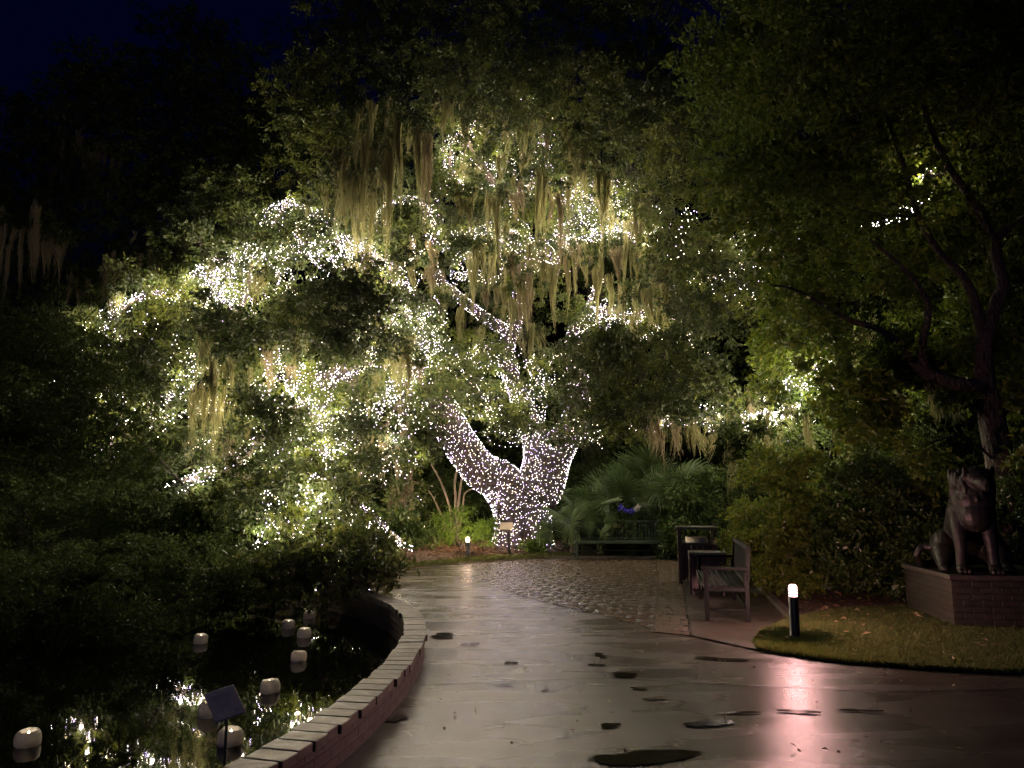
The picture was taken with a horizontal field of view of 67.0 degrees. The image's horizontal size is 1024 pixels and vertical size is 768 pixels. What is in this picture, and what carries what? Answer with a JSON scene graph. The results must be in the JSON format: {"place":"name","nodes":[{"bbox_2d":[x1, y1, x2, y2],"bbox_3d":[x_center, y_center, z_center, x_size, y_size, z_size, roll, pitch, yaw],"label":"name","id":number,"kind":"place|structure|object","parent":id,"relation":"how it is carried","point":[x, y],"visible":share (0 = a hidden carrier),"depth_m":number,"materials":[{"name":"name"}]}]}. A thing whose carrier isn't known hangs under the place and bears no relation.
{"place":"outdoors","nodes":[
{"label":"outdoors","id":0,"kind":"place"},
{"bbox_2d":[0,583,397,767],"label":"pond water","id":1,"kind":"structure","parent":0,"point":[125,705],"depth_m":7.14,"materials":[{"name":"black liquid"}]},
{"bbox_2d":[13,727,41,748],"bbox_3d":[-3.364,2.486,5.383,0.167,0.152,0.167,0,-4,33],"label":"floating lantern","id":2,"kind":"object","parent":1,"relation":"on","point":[28,737],"visible":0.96,"depth_m":5.33,"materials":[{"name":"plastic"}]},
{"bbox_2d":[193,633,207,643],"bbox_3d":[-3.668,3.023,9.106,0.166,0.154,0.167,10,-7,-26],"label":"floating lantern","id":3,"kind":"object","parent":1,"relation":"on","point":[200,638],"visible":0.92,"depth_m":9.05,"materials":[{"name":"wax"}]},
{"bbox_2d":[197,701,212,718],"bbox_3d":[-2.382,2.587,6.093,0.177,0.161,0.176,-1,-12,45],"label":"floating lantern","id":4,"kind":"object","parent":1,"relation":"on","point":[203,711],"visible":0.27,"depth_m":6.02,"materials":[{"name":"plastic"}]},
{"bbox_2d":[204,684,245,766],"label":"pond sign","id":5,"kind":"object","parent":1,"relation":"in","point":[225,703],"visible":1,"depth_m":4.80,"materials":[{"name":"black metal"}]},
{"bbox_2d":[217,725,243,747],"bbox_3d":[-1.971,2.489,5.408,0.174,0.162,0.176,8,-5,-7],"label":"floating lantern","id":6,"kind":"object","parent":1,"relation":"on","point":[235,735],"visible":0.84,"depth_m":5.36,"materials":[{"name":"wax"}]},
{"bbox_2d":[260,678,279,693],"bbox_3d":[-2.138,2.695,6.840,0.176,0.160,0.176,-1,-11,-21],"label":"floating lantern","id":7,"kind":"object","parent":1,"relation":"on","point":[270,686],"visible":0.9,"depth_m":6.78,"materials":[{"name":"wax"}]},
{"bbox_2d":[282,619,294,628],"bbox_3d":[-2.932,3.170,10.133,0.173,0.158,0.172,7,-4,-21],"label":"floating lantern","id":8,"kind":"object","parent":1,"relation":"on","point":[288,623],"visible":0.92,"depth_m":10.07,"materials":[{"name":"wax"}]},
{"bbox_2d":[291,650,306,662],"bbox_3d":[-2.241,2.881,8.121,0.166,0.154,0.167,8,-16,-16],"label":"floating lantern","id":9,"kind":"object","parent":1,"relation":"on","point":[299,656],"visible":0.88,"depth_m":8.07,"materials":[{"name":"wax"}]},
{"bbox_2d":[297,627,310,637],"bbox_3d":[-2.552,3.077,9.493,0.176,0.162,0.174,-1,-7,25],"label":"floating lantern","id":10,"kind":"object","parent":1,"relation":"on","point":[303,632],"visible":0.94,"depth_m":9.43,"materials":[{"name":"wax"}]},
{"bbox_2d":[1,500,832,560],"bbox_3d":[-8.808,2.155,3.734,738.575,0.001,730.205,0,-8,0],"label":"ground","id":11,"kind":"structure","parent":0,"point":[83,535],"depth_m":31.16,"materials":[{"name":"black soil"}]},
{"bbox_2d":[0,34,170,540],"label":"dark oak","id":12,"kind":"object","parent":11,"relation":"on","point":[46,233],"visible":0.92,"depth_m":28.04,"materials":[{"name":"green plant"}]},
{"bbox_2d":[0,243,173,548],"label":"dark oak","id":13,"kind":"object","parent":11,"relation":"on","point":[8,299],"visible":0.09,"depth_m":25.29,"materials":[{"name":"green plant"}]},
{"bbox_2d":[0,300,305,651],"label":"overhanging oak","id":14,"kind":"object","parent":11,"relation":"on","point":[87,589],"visible":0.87,"depth_m":11.50,"materials":[{"name":"green plant"}]},
{"bbox_2d":[37,0,291,536],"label":"dark oak","id":15,"kind":"object","parent":11,"relation":"on","point":[177,143],"visible":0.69,"depth_m":30.08,"materials":[{"name":"green plant"}]},
{"bbox_2d":[81,227,337,527],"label":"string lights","id":16,"kind":"object","parent":11,"relation":"on","point":[174,259],"visible":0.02,"depth_m":29.14,"materials":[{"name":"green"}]},
{"bbox_2d":[13,562,427,767],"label":"pond wall","id":17,"kind":"structure","parent":11,"relation":"on","point":[340,730],"depth_m":5.30,"materials":[{"name":"brick"}]},
{"bbox_2d":[195,80,332,455],"bbox_3d":[-10.542,-4.019,31.869,6.388,20.464,7.592,0,-8,0],"label":"dark oak","id":18,"kind":"object","parent":11,"relation":"on","point":[279,193],"visible":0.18,"depth_m":31.14,"materials":[{"name":"green plant"}]},
{"bbox_2d":[254,0,557,475],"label":"dark oak","id":19,"kind":"object","parent":11,"relation":"on","point":[372,15],"visible":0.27,"depth_m":32.32,"materials":[{"name":"green plant"}]},
{"bbox_2d":[299,217,546,528],"bbox_3d":[-3.284,-0.481,30.264,10.027,13.092,7.986,0,-8,0],"label":"dark oak","id":20,"kind":"object","parent":11,"relation":"on","point":[501,453],"visible":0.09,"depth_m":29.82,"materials":[{"name":"green plant"}]},
{"bbox_2d":[99,526,789,568],"bbox_3d":[-0.750,5.175,25.720,16.500,0.308,21.730,0,-8,0],"label":"mulch bed","id":21,"kind":"object","parent":11,"relation":"on","point":[558,547],"visible":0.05,"depth_m":19.42,"materials":[{"name":"brown soil"}]},
{"bbox_2d":[149,469,389,567],"bbox_3d":[-5.520,3.252,17.233,5.738,2.877,4.276,0,-8,0],"label":"shrub","id":22,"kind":"object","parent":21,"relation":"on","point":[207,518],"visible":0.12,"depth_m":16.07,"materials":[{"name":"green plant"}]},
{"bbox_2d":[362,500,443,549],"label":"shrub","id":23,"kind":"object","parent":21,"relation":"on","point":[410,529],"visible":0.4,"depth_m":19.29,"materials":[{"name":"green plant"}]},
{"bbox_2d":[375,448,434,540],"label":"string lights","id":24,"kind":"object","parent":21,"relation":"on","point":[403,499],"visible":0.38,"depth_m":20.63,"materials":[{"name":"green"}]},
{"bbox_2d":[16,0,849,613],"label":"live oak","id":25,"kind":"object","parent":21,"relation":"on","point":[336,554],"visible":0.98,"depth_m":18.94,"materials":[{"name":"green plant"}]},
{"bbox_2d":[70,290,207,411],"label":"string lights","id":26,"kind":"object","parent":25,"relation":"attached to","point":[130,310],"visible":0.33,"depth_m":17.09,"materials":[{"name":"white plastic"}]},
{"bbox_2d":[167,257,269,376],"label":"string lights","id":27,"kind":"object","parent":25,"relation":"attached to","point":[228,301],"visible":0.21,"depth_m":17.84,"materials":[{"name":"white"}]},
{"bbox_2d":[165,350,299,422],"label":"string lights","id":28,"kind":"object","parent":25,"relation":"attached to","point":[253,383],"visible":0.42,"depth_m":15.53,"materials":[{"name":"white plastic"}]},
{"bbox_2d":[194,244,295,312],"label":"string lights","id":29,"kind":"object","parent":25,"relation":"attached to","point":[221,270],"visible":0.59,"depth_m":17.44,"materials":[{"name":"white plastic"}]},
{"bbox_2d":[165,365,371,492],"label":"string lights","id":30,"kind":"object","parent":25,"relation":"attached to","point":[233,454],"visible":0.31,"depth_m":15.71,"materials":[{"name":"white"}]},
{"bbox_2d":[262,356,328,481],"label":"string lights","id":31,"kind":"object","parent":25,"relation":"attached to","point":[293,406],"visible":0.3,"depth_m":16.36,"materials":[{"name":"white"}]},
{"bbox_2d":[260,195,338,243],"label":"string lights","id":32,"kind":"object","parent":25,"relation":"attached to","point":[288,212],"visible":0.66,"depth_m":19.30,"materials":[{"name":"white"}]},
{"bbox_2d":[177,233,426,327],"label":"string lights","id":33,"kind":"object","parent":25,"relation":"attached to","point":[294,253],"visible":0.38,"depth_m":18.63,"materials":[{"name":"white plastic"}]},
{"bbox_2d":[264,473,398,545],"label":"string lights","id":34,"kind":"object","parent":25,"relation":"attached to","point":[316,501],"visible":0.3,"depth_m":12.70,"materials":[{"name":"white plastic"}]},
{"bbox_2d":[288,361,399,462],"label":"string lights","id":35,"kind":"object","parent":25,"relation":"attached to","point":[329,410],"visible":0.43,"depth_m":16.00,"materials":[{"name":"white plastic"}]},
{"bbox_2d":[293,226,429,287],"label":"string lights","id":36,"kind":"object","parent":25,"relation":"attached to","point":[322,250],"visible":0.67,"depth_m":18.26,"materials":[{"name":"white plastic"}]},
{"bbox_2d":[346,316,455,498],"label":"string lights","id":37,"kind":"object","parent":25,"relation":"attached to","point":[402,411],"visible":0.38,"depth_m":17.83,"materials":[{"name":"white plastic"}]},
{"bbox_2d":[384,282,445,398],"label":"string lights","id":38,"kind":"object","parent":25,"relation":"attached to","point":[418,339],"visible":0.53,"depth_m":18.14,"materials":[{"name":"white plastic"}]},
{"bbox_2d":[431,402,523,506],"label":"string lights","id":39,"kind":"object","parent":25,"relation":"attached to","point":[475,452],"visible":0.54,"depth_m":21.20,"materials":[{"name":"white"}]},
{"bbox_2d":[433,207,557,284],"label":"string lights","id":40,"kind":"object","parent":25,"relation":"attached to","point":[500,254],"visible":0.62,"depth_m":21.05,"materials":[{"name":"white"}]},
{"bbox_2d":[440,342,564,459],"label":"string lights","id":41,"kind":"object","parent":25,"relation":"attached to","point":[499,404],"visible":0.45,"depth_m":20.80,"materials":[{"name":"white plastic"}]},
{"bbox_2d":[478,355,558,419],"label":"string lights","id":42,"kind":"object","parent":25,"relation":"attached to","point":[530,380],"visible":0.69,"depth_m":20.37,"materials":[{"name":"white plastic"}]},
{"bbox_2d":[497,246,541,480],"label":"string lights","id":43,"kind":"object","parent":25,"relation":"attached to","point":[523,412],"visible":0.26,"depth_m":22.08,"materials":[{"name":"white plastic"}]},
{"bbox_2d":[491,487,551,544],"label":"string lights","id":44,"kind":"object","parent":25,"relation":"attached to","point":[515,513],"visible":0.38,"depth_m":21.01,"materials":[{"name":"white plastic"}]},
{"bbox_2d":[535,306,606,502],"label":"string lights","id":45,"kind":"object","parent":25,"relation":"attached to","point":[566,446],"visible":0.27,"depth_m":21.55,"materials":[{"name":"white"}]},
{"bbox_2d":[537,223,646,253],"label":"string lights","id":46,"kind":"object","parent":25,"relation":"attached to","point":[598,235],"visible":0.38,"depth_m":21.50,"materials":[{"name":"white plastic"}]},
{"bbox_2d":[516,197,670,274],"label":"string lights","id":47,"kind":"object","parent":25,"relation":"attached to","point":[574,233],"visible":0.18,"depth_m":22.03,"materials":[{"name":"white"}]},
{"bbox_2d":[564,183,653,244],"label":"string lights","id":48,"kind":"object","parent":25,"relation":"attached to","point":[596,217],"visible":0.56,"depth_m":21.49,"materials":[{"name":"white plastic"}]},
{"bbox_2d":[572,299,685,344],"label":"string lights","id":49,"kind":"object","parent":25,"relation":"attached to","point":[611,319],"visible":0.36,"depth_m":21.51,"materials":[{"name":"white plastic"}]},
{"bbox_2d":[667,208,770,307],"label":"string lights","id":50,"kind":"object","parent":25,"relation":"attached to","point":[720,275],"visible":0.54,"depth_m":17.83,"materials":[{"name":"white"}]},
{"bbox_2d":[741,358,855,430],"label":"string lights","id":51,"kind":"object","parent":25,"relation":"attached to","point":[775,416],"visible":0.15,"depth_m":16.04,"materials":[{"name":"white plastic"}]},
{"bbox_2d":[388,464,496,539],"bbox_3d":[-2.198,3.956,24.163,4.106,3.045,2.690,0,-8,0],"label":"shrub","id":52,"kind":"object","parent":21,"relation":"on","point":[440,499],"visible":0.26,"depth_m":23.71,"materials":[{"name":"green plant"}]},
{"bbox_2d":[413,464,473,538],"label":"bare shrub","id":53,"kind":"object","parent":21,"relation":"on","point":[456,502],"visible":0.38,"depth_m":22.71,"materials":[{"name":"plant"}]},
{"bbox_2d":[427,504,502,547],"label":"bush","id":54,"kind":"object","parent":21,"relation":"on","point":[480,530],"visible":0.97,"depth_m":20.04,"materials":[{"name":"green plant"}]},
{"bbox_2d":[500,522,512,554],"bbox_3d":[-0.143,4.046,19.988,0.340,0.915,0.129,0,-8,0],"label":"plant sign","id":55,"kind":"object","parent":21,"relation":"on","point":[507,526],"visible":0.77,"depth_m":20.01,"materials":[{"name":"beige metal"}]},
{"bbox_2d":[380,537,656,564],"bbox_3d":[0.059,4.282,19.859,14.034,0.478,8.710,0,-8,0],"label":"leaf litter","id":56,"kind":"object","parent":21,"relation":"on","point":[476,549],"visible":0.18,"depth_m":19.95,"materials":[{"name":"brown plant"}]},
{"bbox_2d":[393,551,664,567],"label":"grass","id":57,"kind":"structure","parent":21,"relation":"on","point":[475,559],"depth_m":19.30,"materials":[{"name":"green plant"}]},
{"bbox_2d":[565,504,623,554],"bbox_3d":[2.303,3.765,20.066,1.499,1.325,1.684,3,-9,-21],"label":"palmetto","id":58,"kind":"object","parent":57,"relation":"on","point":[606,519],"visible":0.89,"depth_m":19.79,"materials":[{"name":"green plant"}]},
{"bbox_2d":[514,537,544,552],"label":"plant","id":59,"kind":"object","parent":21,"relation":"on","point":[529,547],"visible":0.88,"depth_m":20.46,"materials":[{"name":"green plant"}]},
{"bbox_2d":[531,532,557,552],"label":"plant","id":60,"kind":"object","parent":21,"relation":"on","point":[539,546],"visible":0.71,"depth_m":20.50,"materials":[{"name":"green plant"}]},
{"bbox_2d":[531,493,607,554],"bbox_3d":[1.433,3.664,20.318,2.023,1.594,2.179,6,-10,-37],"label":"palmetto","id":61,"kind":"object","parent":21,"relation":"on","point":[576,509],"visible":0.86,"depth_m":20.13,"materials":[{"name":"green plant"}]},
{"bbox_2d":[552,460,612,540],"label":"shrub","id":62,"kind":"object","parent":21,"relation":"on","point":[574,477],"visible":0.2,"depth_m":23.08,"materials":[{"name":"green plant"}]},
{"bbox_2d":[557,459,665,551],"bbox_3d":[2.784,3.324,21.100,2.813,2.469,2.567,4,-9,-25],"label":"palmetto","id":63,"kind":"object","parent":21,"relation":"on","point":[601,493],"visible":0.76,"depth_m":20.78,"materials":[{"name":"green plant"}]},
{"bbox_2d":[559,503,677,555],"bbox_3d":[3.266,4.048,20.999,4.079,1.632,2.689,0,-8,0],"label":"shrub","id":64,"kind":"object","parent":21,"relation":"on","point":[627,516],"visible":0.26,"depth_m":20.23,"materials":[{"name":"green plant"}]},
{"bbox_2d":[578,443,679,534],"bbox_3d":[3.558,3.098,21.573,2.720,3.042,2.922,7,-11,-42],"label":"palmetto","id":65,"kind":"object","parent":21,"relation":"on","point":[639,465],"visible":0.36,"depth_m":21.77,"materials":[{"name":"green plant"}]},
{"bbox_2d":[622,457,726,535],"bbox_3d":[4.348,3.216,20.614,2.840,2.537,3.135,0,-8,0],"label":"palmetto","id":66,"kind":"object","parent":21,"relation":"on","point":[658,482],"visible":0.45,"depth_m":20.40,"materials":[{"name":"green plant"}]},
{"bbox_2d":[644,463,744,559],"bbox_3d":[5.000,3.400,20.044,3.142,2.657,2.640,0,-8,0],"label":"shrub","id":67,"kind":"object","parent":21,"relation":"on","point":[708,477],"visible":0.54,"depth_m":19.40,"materials":[{"name":"green plant"}]},
{"bbox_2d":[0,341,1023,524],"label":"woods","id":68,"kind":"object","parent":11,"relation":"on","point":[971,422],"visible":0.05,"depth_m":44.22,"materials":[{"name":"green plant"}]},
{"bbox_2d":[465,0,714,515],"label":"dark oak","id":69,"kind":"object","parent":11,"relation":"on","point":[652,41],"visible":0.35,"depth_m":30.82,"materials":[{"name":"green plant"}]},
{"bbox_2d":[527,154,774,513],"bbox_3d":[5.167,-1.709,28.761,10.733,15.100,7.763,0,-8,0],"label":"dark oak","id":70,"kind":"object","parent":11,"relation":"on","point":[580,275],"visible":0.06,"depth_m":27.99,"materials":[{"name":"green plant"}]},
{"bbox_2d":[679,0,1023,541],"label":"dark oak","id":71,"kind":"object","parent":11,"relation":"on","point":[796,118],"visible":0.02,"depth_m":28.48,"materials":[{"name":"green plant"}]},
{"bbox_2d":[714,164,1023,503],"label":"dark oak","id":72,"kind":"object","parent":11,"relation":"on","point":[974,437],"visible":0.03,"depth_m":23.46,"materials":[{"name":"green plant"}]},
{"bbox_2d":[0,0,1023,498],"label":"sky","id":73,"kind":"structure","parent":0,"point":[26,26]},
{"bbox_2d":[471,559,659,628],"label":"brick paving","id":74,"kind":"structure","parent":0,"point":[625,590],"depth_m":14.26,"materials":[{"name":"grey brick"}]},
{"bbox_2d":[336,558,1023,767],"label":"concrete walk","id":75,"kind":"structure","parent":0,"point":[986,727],"depth_m":6.02,"materials":[{"name":"grey concrete"}]},
{"bbox_2d":[431,632,454,637],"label":"puddle","id":76,"kind":"object","parent":75,"relation":"on","point":[444,635],"visible":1,"depth_m":8.82,"materials":[{"name":"black liquid"}]},
{"bbox_2d":[538,555,676,557],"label":"kerb","id":77,"kind":"structure","parent":75,"relation":"on","point":[600,556],"depth_m":19.84,"materials":[{"name":"concrete"}]},
{"bbox_2d":[574,520,663,558],"bbox_3d":[2.702,3.953,19.673,2.215,0.946,0.629,0,-8,-1],"label":"park bench","id":78,"kind":"object","parent":75,"relation":"on","point":[576,550],"visible":0.85,"depth_m":19.90,"materials":[{"name":"brown wood"}]},
{"bbox_2d":[613,672,636,676],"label":"puddle","id":79,"kind":"object","parent":75,"relation":"on","point":[622,674],"visible":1,"depth_m":6.92,"materials":[{"name":"black liquid"}]},
{"bbox_2d":[606,503,659,556],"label":"flowering plant","id":80,"kind":"object","parent":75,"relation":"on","point":[629,510],"visible":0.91,"depth_m":19.96,"materials":[{"name":"green plant"}]},
{"bbox_2d":[588,749,701,764],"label":"puddle","id":81,"kind":"object","parent":75,"relation":"on","point":[649,756],"visible":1,"depth_m":4.75,"materials":[{"name":"black liquid"}]},
{"bbox_2d":[653,560,689,634],"bbox_3d":[2.878,3.634,14.088,0.425,0.001,10.650,-2,-8,11],"label":"paving border","id":82,"kind":"object","parent":75,"relation":"on","point":[670,613],"visible":1,"depth_m":11.46,"materials":[{"name":"concrete"}]},
{"bbox_2d":[682,720,734,725],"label":"puddle","id":83,"kind":"object","parent":75,"relation":"on","point":[713,722],"visible":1,"depth_m":5.43,"materials":[{"name":"black liquid"}]},
{"bbox_2d":[434,609,987,758],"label":"leaf litter","id":84,"kind":"object","parent":75,"relation":"on","point":[511,742],"visible":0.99,"depth_m":6.05,"materials":[{"name":"brown plant"}]},
{"bbox_2d":[696,656,748,660],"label":"puddle","id":85,"kind":"object","parent":75,"relation":"on","point":[717,658],"visible":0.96,"depth_m":7.60,"materials":[{"name":"black liquid"}]},
{"bbox_2d":[683,559,785,652],"bbox_3d":[3.674,3.578,13.722,1.250,0.001,12.068,-2,-8,11],"label":"bench pad","id":86,"kind":"object","parent":75,"relation":"on","point":[731,627],"visible":0.5,"depth_m":10.21,"materials":[{"name":"concrete"}]},
{"bbox_2d":[675,525,717,583],"bbox_3d":[3.420,3.147,14.297,0.760,1.012,0.760,-2,-8,11],"label":"litter bin","id":87,"kind":"object","parent":86,"relation":"on","point":[693,543],"visible":0.67,"depth_m":14.03,"materials":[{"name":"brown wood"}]},
{"bbox_2d":[688,550,727,594],"bbox_3d":[3.220,3.098,12.738,0.595,0.665,0.575,-2,-8,11],"label":"litter bin","id":88,"kind":"object","parent":86,"relation":"on","point":[693,568],"visible":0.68,"depth_m":12.52,"materials":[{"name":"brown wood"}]},
{"bbox_2d":[695,537,750,622],"bbox_3d":[2.952,2.701,10.912,0.629,0.946,2.215,-2,-8,11],"label":"park bench","id":89,"kind":"object","parent":86,"relation":"on","point":[740,562],"visible":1,"depth_m":10.20,"materials":[{"name":"brown wood"}]},
{"bbox_2d":[604,678,876,690],"bbox_3d":[1.900,2.556,6.582,2.296,0.001,0.034,-2,-8,11],"label":"expansion joint","id":90,"kind":"object","parent":75,"relation":"on","point":[740,684],"visible":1,"depth_m":6.57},
{"bbox_2d":[730,560,788,617],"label":"kerb","id":91,"kind":"structure","parent":75,"relation":"on","point":[778,604],"depth_m":11.22,"materials":[{"name":"concrete"}]},
{"bbox_2d":[777,709,818,712],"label":"puddle","id":92,"kind":"object","parent":75,"relation":"on","point":[799,711],"visible":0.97,"depth_m":5.74,"materials":[{"name":"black liquid"}]},
{"bbox_2d":[705,413,958,553],"bbox_3d":[6.900,2.148,16.343,6.157,2.945,3.792,0,-8,0],"label":"shrub","id":93,"kind":"object","parent":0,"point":[752,492],"visible":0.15,"depth_m":15.54,"materials":[{"name":"green plant"}]},
{"bbox_2d":[757,553,984,670],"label":"mulch ground","id":94,"kind":"structure","parent":0,"point":[855,601],"depth_m":11.76,"materials":[{"name":"brown soil"}]},
{"bbox_2d":[712,443,850,599],"bbox_3d":[4.598,2.365,13.070,2.742,2.655,2.720,0,-8,0],"label":"shrub","id":95,"kind":"object","parent":94,"relation":"on","point":[764,533],"visible":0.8,"depth_m":12.40,"materials":[{"name":"green plant"}]},
{"bbox_2d":[659,0,1023,564],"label":"broadleaf tree","id":96,"kind":"object","parent":94,"relation":"on","point":[970,80],"visible":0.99,"depth_m":12.64,"materials":[{"name":"green plant"}]},
{"bbox_2d":[801,452,925,599],"bbox_3d":[5.763,2.366,12.557,2.673,2.601,2.766,0,-8,0],"label":"shrub","id":97,"kind":"object","parent":94,"relation":"on","point":[856,557],"visible":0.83,"depth_m":11.85,"materials":[{"name":"green plant"}]},
{"bbox_2d":[768,549,1018,629],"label":"leaf litter","id":98,"kind":"object","parent":94,"relation":"on","point":[836,605],"visible":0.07,"depth_m":11.39,"materials":[{"name":"brown plant"}]},
{"bbox_2d":[864,472,948,601],"bbox_3d":[6.434,2.382,12.155,1.726,2.077,2.640,-7,-11,41],"label":"shrub","id":99,"kind":"object","parent":94,"relation":"on","point":[920,526],"visible":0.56,"depth_m":11.55,"materials":[{"name":"green plant"}]},
{"bbox_2d":[901,563,1023,628],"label":"brick pedestal","id":100,"kind":"object","parent":94,"relation":"on","point":[981,594],"visible":0.81,"depth_m":9.36,"materials":[{"name":"brown brick"}]},
{"bbox_2d":[913,465,1016,574],"bbox_3d":[5.797,1.737,10.017,1.085,1.341,1.390,-3,-9,20],"label":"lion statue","id":101,"kind":"object","parent":100,"relation":"on","point":[965,537],"visible":1,"depth_m":9.62,"materials":[{"name":"brown metal"}]},
{"bbox_2d":[977,471,1023,565],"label":"shrub","id":102,"kind":"object","parent":94,"relation":"on","point":[1014,486],"visible":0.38,"depth_m":11.78,"materials":[{"name":"green plant"}]},
{"bbox_2d":[752,603,1023,673],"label":"lawn","id":103,"kind":"structure","parent":0,"point":[896,643],"depth_m":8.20,"materials":[{"name":"plant"}]},
{"bbox_2d":[787,583,800,636],"bbox_3d":[3.164,2.550,8.676,0.124,0.606,0.124,0,-8,0],"label":"bollard lamp","id":104,"kind":"object","parent":103,"relation":"on","point":[793,604],"visible":0.94,"depth_m":8.64,"materials":[{"name":"black metal"}]},
{"bbox_2d":[757,604,1002,659],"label":"leaf litter","id":105,"kind":"object","parent":103,"relation":"on","point":[916,614],"visible":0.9,"depth_m":8.71,"materials":[{"name":"brown plant"}]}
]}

